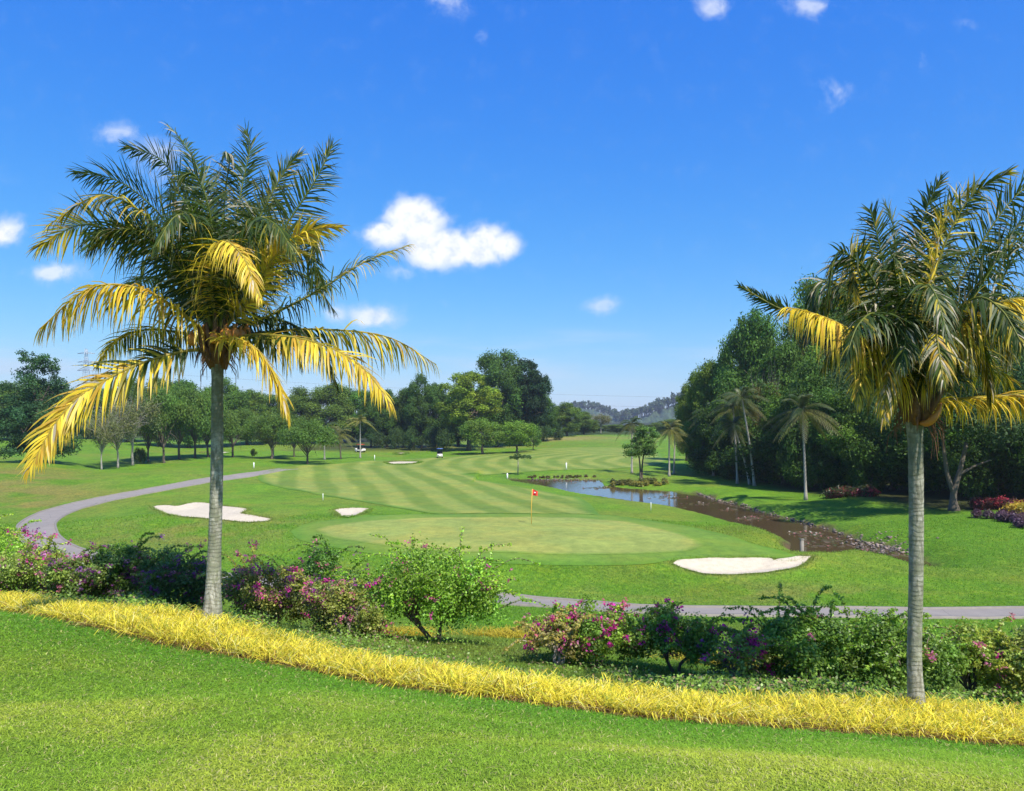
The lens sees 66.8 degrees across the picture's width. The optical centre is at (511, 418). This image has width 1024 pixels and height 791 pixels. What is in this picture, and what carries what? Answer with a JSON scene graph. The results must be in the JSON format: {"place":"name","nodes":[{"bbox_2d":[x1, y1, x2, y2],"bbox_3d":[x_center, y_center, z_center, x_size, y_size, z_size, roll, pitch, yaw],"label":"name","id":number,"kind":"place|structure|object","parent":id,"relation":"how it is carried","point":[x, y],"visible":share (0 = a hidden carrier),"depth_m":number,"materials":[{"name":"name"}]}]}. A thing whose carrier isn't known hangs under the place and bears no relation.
{"place":"outdoors","nodes":[
{"label":"outdoors","id":0,"kind":"place"},
{"bbox_2d":[0,422,1023,790],"bbox_3d":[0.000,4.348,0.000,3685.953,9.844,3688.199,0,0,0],"label":"ground","id":1,"kind":"structure","parent":0,"point":[70,478],"depth_m":48.99,"materials":[{"name":"green plant"}]},
{"bbox_2d":[0,513,62,591],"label":"bougainvillea bush","id":2,"kind":"object","parent":1,"relation":"on","point":[12,549],"visible":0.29,"depth_m":21.54,"materials":[{"name":"green plant"}]},
{"bbox_2d":[0,348,86,459],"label":"tiered tree","id":3,"kind":"object","parent":1,"relation":"on","point":[26,407],"visible":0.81,"depth_m":114.67,"materials":[{"name":"green plant"}]},
{"bbox_2d":[0,525,118,598],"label":"bougainvillea bush","id":4,"kind":"object","parent":1,"relation":"on","point":[18,570],"visible":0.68,"depth_m":17.84,"materials":[{"name":"green plant"}]},
{"bbox_2d":[33,541,138,600],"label":"bougainvillea bush","id":5,"kind":"object","parent":1,"relation":"on","point":[63,574],"visible":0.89,"depth_m":17.14,"materials":[{"name":"green plant"}]},
{"bbox_2d":[81,411,126,469],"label":"tree","id":6,"kind":"object","parent":1,"relation":"on","point":[107,435],"visible":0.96,"depth_m":116.33,"materials":[{"name":"green plant"}]},
{"bbox_2d":[91,398,144,467],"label":"bare tree","id":7,"kind":"object","parent":1,"relation":"on","point":[129,424],"visible":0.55,"depth_m":121.33,"materials":[{"name":"green plant"}]},
{"bbox_2d":[75,532,164,601],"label":"bougainvillea bush","id":8,"kind":"object","parent":1,"relation":"on","point":[128,555],"visible":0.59,"depth_m":17.86,"materials":[{"name":"green plant"}]},
{"bbox_2d":[99,376,165,464],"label":"bare tree","id":9,"kind":"object","parent":1,"relation":"on","point":[151,409],"visible":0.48,"depth_m":126.51,"materials":[{"name":"green plant"}]},
{"bbox_2d":[129,379,201,462],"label":"umbrella tree","id":10,"kind":"object","parent":1,"relation":"on","point":[178,413],"visible":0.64,"depth_m":133.53,"materials":[{"name":"green plant"}]},
{"bbox_2d":[107,539,226,610],"bbox_3d":[-7.784,3.668,17.825,2.639,1.694,2.233,0,0,0],"label":"bougainvillea bush","id":11,"kind":"object","parent":1,"relation":"on","point":[167,574],"visible":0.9,"depth_m":17.24,"materials":[{"name":"green plant"}]},
{"bbox_2d":[152,380,210,459],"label":"umbrella tree","id":12,"kind":"object","parent":1,"relation":"on","point":[195,399],"visible":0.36,"depth_m":140.48,"materials":[{"name":"green plant"}]},
{"bbox_2d":[163,378,210,447],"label":"tree","id":13,"kind":"object","parent":1,"relation":"on","point":[188,441],"visible":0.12,"depth_m":196.11,"materials":[{"name":"green plant"}]},
{"bbox_2d":[176,386,227,457],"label":"umbrella tree","id":14,"kind":"object","parent":1,"relation":"on","point":[194,437],"visible":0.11,"depth_m":145.03,"materials":[{"name":"green plant"}]},
{"bbox_2d":[154,502,269,522],"bbox_3d":[-24.709,7.524,62.162,6.085,0.732,18.536,0,0,-33],"label":"sand bunker","id":15,"kind":"object","parent":1,"relation":"on","point":[198,510],"visible":0.66,"depth_m":63.09},
{"bbox_2d":[203,375,251,442],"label":"tree","id":16,"kind":"object","parent":1,"relation":"on","point":[233,397],"visible":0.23,"depth_m":204.28,"materials":[{"name":"green plant"}]},
{"bbox_2d":[16,121,441,619],"bbox_3d":[-4.596,-0.991,13.178,6.822,8.879,4.942,0,0,0],"label":"coconut palm","id":17,"kind":"object","parent":1,"relation":"on","point":[217,276],"visible":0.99,"depth_m":12.33,"materials":[{"name":"green plant"}]},
{"bbox_2d":[205,404,256,456],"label":"umbrella tree","id":18,"kind":"object","parent":1,"relation":"on","point":[242,416],"visible":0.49,"depth_m":149.72,"materials":[{"name":"green plant"}]},
{"bbox_2d":[235,388,272,444],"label":"tree","id":19,"kind":"object","parent":1,"relation":"on","point":[257,400],"visible":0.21,"depth_m":213.54,"materials":[{"name":"green plant"}]},
{"bbox_2d":[192,539,317,624],"bbox_3d":[-5.551,3.708,16.818,2.668,1.871,2.500,0,0,-41],"label":"bougainvillea bush","id":20,"kind":"object","parent":1,"relation":"on","point":[276,600],"visible":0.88,"depth_m":16.41,"materials":[{"name":"green plant"}]},
{"bbox_2d":[243,410,298,458],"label":"umbrella tree","id":21,"kind":"object","parent":1,"relation":"on","point":[264,424],"visible":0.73,"depth_m":143.35,"materials":[{"name":"green plant"}]},
{"bbox_2d":[275,385,322,443],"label":"tree","id":22,"kind":"object","parent":1,"relation":"on","point":[299,401],"visible":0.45,"depth_m":220.29,"materials":[{"name":"green plant"}]},
{"bbox_2d":[273,417,341,463],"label":"umbrella tree","id":23,"kind":"object","parent":1,"relation":"on","point":[300,432],"visible":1,"depth_m":127.61,"materials":[{"name":"green plant"}]},
{"bbox_2d":[247,534,388,632],"bbox_3d":[-4.160,3.737,17.560,3.248,2.416,2.305,0,0,0],"label":"bougainvillea bush","id":24,"kind":"object","parent":1,"relation":"on","point":[322,561],"visible":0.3,"depth_m":17.41,"materials":[{"name":"green plant"}]},
{"bbox_2d":[305,382,355,442],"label":"tree","id":25,"kind":"object","parent":1,"relation":"on","point":[337,407],"visible":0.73,"depth_m":225.57,"materials":[{"name":"green plant"}]},
{"bbox_2d":[284,573,397,638],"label":"bougainvillea bush","id":26,"kind":"object","parent":1,"relation":"on","point":[342,597],"visible":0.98,"depth_m":15.22,"materials":[{"name":"green plant"}]},
{"bbox_2d":[331,387,370,441],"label":"tree","id":27,"kind":"object","parent":1,"relation":"on","point":[354,433],"visible":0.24,"depth_m":233.77,"materials":[{"name":"green plant"}]},
{"bbox_2d":[352,389,376,446],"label":"tree","id":28,"kind":"object","parent":1,"relation":"on","point":[365,427],"visible":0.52,"depth_m":205.33,"materials":[{"name":"green plant"}]},
{"bbox_2d":[368,388,404,447],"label":"tree","id":29,"kind":"object","parent":1,"relation":"on","point":[383,420],"visible":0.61,"depth_m":200.65,"materials":[{"name":"green plant"}]},
{"bbox_2d":[387,386,410,446],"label":"tree","id":30,"kind":"object","parent":1,"relation":"on","point":[398,402],"visible":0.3,"depth_m":201.89,"materials":[{"name":"green plant"}]},
{"bbox_2d":[399,369,440,447],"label":"tree","id":31,"kind":"object","parent":1,"relation":"on","point":[417,405],"visible":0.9,"depth_m":198.32,"materials":[{"name":"green plant"}]},
{"bbox_2d":[308,526,549,641],"bbox_3d":[-1.596,3.610,16.472,4.900,2.557,3.381,0,0,23],"label":"bougainvillea bush","id":32,"kind":"object","parent":1,"relation":"on","point":[459,590],"visible":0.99,"depth_m":16.02,"materials":[{"name":"green plant"}]},
{"bbox_2d":[436,426,456,451],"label":"bush","id":33,"kind":"object","parent":1,"relation":"on","point":[443,440],"visible":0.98,"depth_m":181.79,"materials":[{"name":"green plant"}]},
{"bbox_2d":[258,447,667,514],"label":"fairway","id":34,"kind":"structure","parent":1,"relation":"on","point":[440,485],"depth_m":100.69,"materials":[{"name":"green plant"}]},
{"bbox_2d":[433,370,504,450],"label":"tree","id":35,"kind":"object","parent":1,"relation":"on","point":[456,409],"visible":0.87,"depth_m":183.73,"materials":[{"name":"green plant"}]},
{"bbox_2d":[457,417,505,453],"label":"tree","id":36,"kind":"object","parent":1,"relation":"on","point":[472,429],"visible":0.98,"depth_m":167.65,"materials":[{"name":"green plant"}]},
{"bbox_2d":[443,624,531,638],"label":"yellow plant","id":37,"kind":"object","parent":1,"relation":"on","point":[505,633],"visible":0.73,"depth_m":20.23,"materials":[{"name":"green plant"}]},
{"bbox_2d":[474,347,526,446],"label":"tree","id":38,"kind":"object","parent":1,"relation":"on","point":[499,378],"visible":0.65,"depth_m":197.88,"materials":[{"name":"green plant"}]},
{"bbox_2d":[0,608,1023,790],"bbox_3d":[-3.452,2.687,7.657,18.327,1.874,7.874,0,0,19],"label":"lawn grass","id":39,"kind":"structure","parent":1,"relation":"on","point":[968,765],"depth_m":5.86,"materials":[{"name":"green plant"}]},
{"bbox_2d":[0,589,1023,747],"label":"yellow border leaves","id":40,"kind":"object","parent":1,"relation":"on","point":[183,626],"visible":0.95,"depth_m":9.41,"materials":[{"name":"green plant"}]},
{"bbox_2d":[5,589,1023,707],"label":"bed weeds","id":41,"kind":"object","parent":1,"relation":"on","point":[712,683],"visible":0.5,"depth_m":11.90,"materials":[{"name":"green plant"}]},
{"bbox_2d":[494,420,540,452],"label":"tree","id":42,"kind":"object","parent":1,"relation":"on","point":[517,437],"visible":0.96,"depth_m":170.56,"materials":[{"name":"green plant"}]},
{"bbox_2d":[16,468,1023,618],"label":"kerb","id":43,"kind":"structure","parent":1,"relation":"on","point":[842,616],"depth_m":30.70,"materials":[{"name":"concrete"}]},
{"bbox_2d":[506,357,553,445],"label":"tree","id":44,"kind":"object","parent":1,"relation":"on","point":[537,385],"visible":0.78,"depth_m":200.59,"materials":[{"name":"green plant"}]},
{"bbox_2d":[54,469,1023,608],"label":"kerb","id":45,"kind":"structure","parent":1,"relation":"on","point":[533,596],"depth_m":32.86,"materials":[{"name":"concrete"}]},
{"bbox_2d":[291,514,797,565],"bbox_3d":[0.185,7.414,50.118,28.729,0.665,21.104,0,0,-9],"label":"green apron","id":46,"kind":"object","parent":1,"relation":"on","point":[716,544],"visible":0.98,"depth_m":44.56,"materials":[{"name":"green plant"}]},
{"bbox_2d":[315,516,702,554],"bbox_3d":[-0.898,7.268,49.694,24.221,0.392,16.109,0,0,0],"label":"putting green","id":47,"kind":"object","parent":46,"relation":"on","point":[566,535],"visible":0.98,"depth_m":48.05,"materials":[{"name":"green plant"}]},
{"bbox_2d":[532,394,559,440],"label":"tree","id":48,"kind":"object","parent":1,"relation":"on","point":[550,420],"visible":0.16,"depth_m":233.65,"materials":[{"name":"green plant"}]},
{"bbox_2d":[502,608,612,664],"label":"bougainvillea bush","id":49,"kind":"object","parent":1,"relation":"on","point":[543,638],"visible":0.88,"depth_m":13.81,"materials":[{"name":"green plant"}]},
{"bbox_2d":[548,401,584,435],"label":"tree","id":50,"kind":"object","parent":1,"relation":"on","point":[566,422],"visible":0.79,"depth_m":259.75,"materials":[{"name":"green plant"}]},
{"bbox_2d":[521,590,678,666],"bbox_3d":[1.677,4.046,14.883,3.023,1.539,2.477,0,0,0],"label":"bougainvillea bush","id":51,"kind":"object","parent":1,"relation":"on","point":[601,637],"visible":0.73,"depth_m":14.11,"materials":[{"name":"green plant"}]},
{"bbox_2d":[620,425,660,478],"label":"twin trunk tree","id":52,"kind":"object","parent":1,"relation":"on","point":[637,449],"visible":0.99,"depth_m":101.11,"materials":[{"name":"green plant"}]},
{"bbox_2d":[656,420,684,476],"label":"coconut palm","id":53,"kind":"object","parent":1,"relation":"on","point":[669,429],"visible":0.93,"depth_m":111.76,"materials":[{"name":"green plant"}]},
{"bbox_2d":[604,597,747,673],"bbox_3d":[2.888,4.106,14.341,2.265,1.433,2.467,0,0,-21],"label":"bougainvillea bush","id":54,"kind":"object","parent":1,"relation":"on","point":[659,626],"visible":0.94,"depth_m":14.11,"materials":[{"name":"green plant"}]},
{"bbox_2d":[673,370,708,455],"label":"tree","id":55,"kind":"object","parent":1,"relation":"on","point":[685,414],"visible":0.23,"depth_m":127.05,"materials":[{"name":"green plant"}]},
{"bbox_2d":[683,418,711,464],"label":"tree","id":56,"kind":"object","parent":1,"relation":"on","point":[697,443],"visible":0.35,"depth_m":120.83,"materials":[{"name":"green plant"}]},
{"bbox_2d":[685,445,721,475],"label":"bush","id":57,"kind":"object","parent":1,"relation":"on","point":[698,458],"visible":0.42,"depth_m":112.45,"materials":[{"name":"green plant"}]},
{"bbox_2d":[690,357,722,440],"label":"tree","id":58,"kind":"object","parent":1,"relation":"on","point":[704,375],"visible":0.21,"depth_m":122.79,"materials":[{"name":"green plant"}]},
{"bbox_2d":[696,388,743,470],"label":"tree","id":59,"kind":"object","parent":1,"relation":"on","point":[724,442],"visible":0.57,"depth_m":109.00,"materials":[{"name":"green plant"}]},
{"bbox_2d":[704,448,746,479],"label":"bush","id":60,"kind":"object","parent":1,"relation":"on","point":[728,471],"visible":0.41,"depth_m":104.48,"materials":[{"name":"green plant"}]},
{"bbox_2d":[706,319,746,398],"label":"tree","id":61,"kind":"object","parent":1,"relation":"on","point":[722,360],"visible":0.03,"depth_m":119.96,"materials":[{"name":"green plant"}]},
{"bbox_2d":[527,478,938,553],"bbox_3d":[18.535,8.289,82.467,12.088,1.048,68.011,0,0,-19],"label":"bank rubble","id":62,"kind":"object","parent":1,"relation":"on","point":[888,547],"visible":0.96,"depth_m":55.05,"materials":[{"name":"stone"}]},
{"bbox_2d":[702,395,763,483],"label":"coconut palm","id":63,"kind":"object","parent":1,"relation":"on","point":[719,408],"visible":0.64,"depth_m":97.83,"materials":[{"name":"green plant"}]},
{"bbox_2d":[714,416,757,484],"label":"coconut palm","id":64,"kind":"object","parent":1,"relation":"on","point":[733,423],"visible":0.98,"depth_m":95.52,"materials":[{"name":"green plant"}]},
{"bbox_2d":[699,620,776,688],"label":"bougainvillea bush","id":65,"kind":"object","parent":1,"relation":"on","point":[745,644],"visible":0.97,"depth_m":13.04,"materials":[{"name":"green plant"}]},
{"bbox_2d":[674,556,809,573],"bbox_3d":[12.657,7.779,40.847,8.280,0.506,3.190,0,0,-8],"label":"sand bunker","id":66,"kind":"object","parent":1,"relation":"on","point":[731,565],"visible":1,"depth_m":41.42},
{"bbox_2d":[710,304,781,449],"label":"tree","id":67,"kind":"object","parent":1,"relation":"on","point":[744,345],"visible":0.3,"depth_m":110.66,"materials":[{"name":"green plant"}]},
{"bbox_2d":[718,386,773,485],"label":"coconut palm","id":68,"kind":"object","parent":1,"relation":"on","point":[743,391],"visible":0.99,"depth_m":93.80,"materials":[{"name":"green plant"}]},
{"bbox_2d":[727,436,776,481],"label":"bush","id":69,"kind":"object","parent":1,"relation":"on","point":[733,457],"visible":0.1,"depth_m":98.27,"materials":[{"name":"green plant"}]},
{"bbox_2d":[733,377,788,477],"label":"tree","id":70,"kind":"object","parent":1,"relation":"on","point":[762,384],"visible":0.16,"depth_m":102.79,"materials":[{"name":"green plant"}]},
{"bbox_2d":[732,426,791,484],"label":"bush","id":71,"kind":"object","parent":1,"relation":"on","point":[762,447],"visible":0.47,"depth_m":93.87,"materials":[{"name":"green plant"}]},
{"bbox_2d":[744,392,788,480],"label":"tree","id":72,"kind":"object","parent":1,"relation":"on","point":[770,410],"visible":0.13,"depth_m":95.44,"materials":[{"name":"green plant"}]},
{"bbox_2d":[744,334,808,428],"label":"tree","id":73,"kind":"object","parent":1,"relation":"on","point":[781,355],"visible":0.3,"depth_m":106.09,"materials":[{"name":"green plant"}]},
{"bbox_2d":[723,581,875,691],"bbox_3d":[5.008,3.872,13.361,2.698,1.974,2.248,0,0,0],"label":"bougainvillea bush","id":74,"kind":"object","parent":1,"relation":"on","point":[809,641],"visible":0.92,"depth_m":12.98,"materials":[{"name":"green plant"}]},
{"bbox_2d":[776,415,822,488],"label":"bush","id":75,"kind":"object","parent":1,"relation":"on","point":[791,438],"visible":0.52,"depth_m":85.71,"materials":[{"name":"green plant"}]},
{"bbox_2d":[761,394,842,499],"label":"coconut palm","id":76,"kind":"object","parent":1,"relation":"on","point":[801,402],"visible":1,"depth_m":75.62,"materials":[{"name":"green plant"}]},
{"bbox_2d":[777,268,829,369],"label":"tree","id":77,"kind":"object","parent":1,"relation":"on","point":[798,306],"visible":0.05,"depth_m":116.86,"materials":[{"name":"green plant"}]},
{"bbox_2d":[774,352,838,485],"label":"tree","id":78,"kind":"object","parent":1,"relation":"on","point":[812,382],"visible":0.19,"depth_m":88.18,"materials":[{"name":"green plant"}]},
{"bbox_2d":[784,452,851,489],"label":"bush","id":79,"kind":"object","parent":1,"relation":"on","point":[822,463],"visible":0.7,"depth_m":83.37,"materials":[{"name":"green plant"}]},
{"bbox_2d":[796,384,856,487],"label":"tree","id":80,"kind":"object","parent":1,"relation":"on","point":[824,392],"visible":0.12,"depth_m":84.46,"materials":[{"name":"green plant"}]},
{"bbox_2d":[801,281,853,388],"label":"tree","id":81,"kind":"object","parent":1,"relation":"on","point":[813,348],"visible":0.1,"depth_m":110.95,"materials":[{"name":"green plant"}]},
{"bbox_2d":[806,442,868,486],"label":"bush","id":82,"kind":"object","parent":1,"relation":"on","point":[837,468],"visible":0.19,"depth_m":82.68,"materials":[{"name":"green plant"}]},
{"bbox_2d":[819,484,857,498],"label":"red shrub","id":83,"kind":"object","parent":1,"relation":"on","point":[838,491],"visible":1,"depth_m":74.84,"materials":[{"name":"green plant"}]},
{"bbox_2d":[813,389,885,487],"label":"tree","id":84,"kind":"object","parent":1,"relation":"on","point":[846,422],"visible":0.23,"depth_m":81.21,"materials":[{"name":"green plant"}]},
{"bbox_2d":[837,430,901,491],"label":"bush","id":85,"kind":"object","parent":1,"relation":"on","point":[860,456],"visible":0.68,"depth_m":77.55,"materials":[{"name":"green plant"}]},
{"bbox_2d":[735,163,1023,707],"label":"coconut palm","id":86,"kind":"object","parent":1,"relation":"on","point":[904,342],"visible":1,"depth_m":9.66,"materials":[{"name":"green plant"}]},
{"bbox_2d":[853,401,927,489],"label":"tree","id":87,"kind":"object","parent":1,"relation":"on","point":[884,474],"visible":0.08,"depth_m":77.28,"materials":[{"name":"green plant"}]},
{"bbox_2d":[872,421,923,489],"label":"bush","id":88,"kind":"object","parent":1,"relation":"on","point":[898,487],"visible":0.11,"depth_m":76.19,"materials":[{"name":"green plant"}]},
{"bbox_2d":[819,589,980,690],"bbox_3d":[6.437,3.942,13.381,2.846,1.838,2.053,0,0,0],"label":"bougainvillea bush","id":89,"kind":"object","parent":1,"relation":"on","point":[886,657],"visible":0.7,"depth_m":12.91,"materials":[{"name":"green plant"}]},
{"bbox_2d":[869,419,950,493],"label":"tree","id":90,"kind":"object","parent":1,"relation":"on","point":[902,456],"visible":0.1,"depth_m":74.66,"materials":[{"name":"green plant"}]},
{"bbox_2d":[885,456,957,491],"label":"bush","id":91,"kind":"object","parent":1,"relation":"on","point":[937,480],"visible":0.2,"depth_m":74.09,"materials":[{"name":"green plant"}]},
{"bbox_2d":[820,347,1023,510],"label":"forked tree","id":92,"kind":"object","parent":1,"relation":"on","point":[1003,426],"visible":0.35,"depth_m":61.00,"materials":[{"name":"green plant"}]},
{"bbox_2d":[934,433,999,499],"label":"bush","id":93,"kind":"object","parent":1,"relation":"on","point":[969,487],"visible":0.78,"depth_m":68.48,"materials":[{"name":"green plant"}]},
{"bbox_2d":[923,390,1010,493],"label":"tree","id":94,"kind":"object","parent":1,"relation":"on","point":[948,437],"visible":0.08,"depth_m":71.63,"materials":[{"name":"green plant"}]},
{"bbox_2d":[923,612,1022,696],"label":"bougainvillea bush","id":95,"kind":"object","parent":1,"relation":"on","point":[983,653],"visible":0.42,"depth_m":13.43,"materials":[{"name":"green plant"}]},
{"bbox_2d":[967,495,1008,509],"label":"red shrub","id":96,"kind":"object","parent":1,"relation":"on","point":[984,503],"visible":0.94,"depth_m":63.05,"materials":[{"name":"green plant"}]},
{"bbox_2d":[958,432,1023,497],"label":"bush","id":97,"kind":"object","parent":1,"relation":"on","point":[1001,457],"visible":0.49,"depth_m":67.97,"materials":[{"name":"green plant"}]},
{"bbox_2d":[970,624,1023,702],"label":"bougainvillea bush","id":98,"kind":"object","parent":1,"relation":"on","point":[1013,651],"visible":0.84,"depth_m":12.89,"materials":[{"name":"green plant"}]},
{"bbox_2d":[970,508,1023,521],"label":"purple shrub","id":99,"kind":"object","parent":1,"relation":"on","point":[1004,515],"visible":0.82,"depth_m":56.76,"materials":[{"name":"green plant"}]},
{"bbox_2d":[0,0,1023,417],"label":"sky","id":100,"kind":"structure","parent":0,"point":[584,189],"materials":[{"name":"blue"}]},
{"bbox_2d":[18,469,1023,615],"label":"cart path","id":101,"kind":"structure","parent":0,"point":[49,518],"depth_m":45.06,"materials":[{"name":"concrete"}]},
{"bbox_2d":[621,403,678,422],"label":"hills","id":102,"kind":"structure","parent":0,"point":[662,415],"depth_m":1140.62,"materials":[{"name":"stone"}]},
{"bbox_2d":[560,392,683,421],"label":"hill forest","id":103,"kind":"object","parent":102,"relation":"on","point":[654,406],"visible":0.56,"depth_m":1220.84,"materials":[{"name":"plant"}]},
{"bbox_2d":[509,479,931,565],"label":"water","id":104,"kind":"structure","parent":0,"point":[780,526],"depth_m":74.97,"materials":[{"name":"blue liquid"}]},
{"bbox_2d":[537,480,898,555],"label":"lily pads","id":105,"kind":"object","parent":104,"relation":"on","point":[829,540],"visible":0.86,"depth_m":57.17,"materials":[{"name":"grey stone"}]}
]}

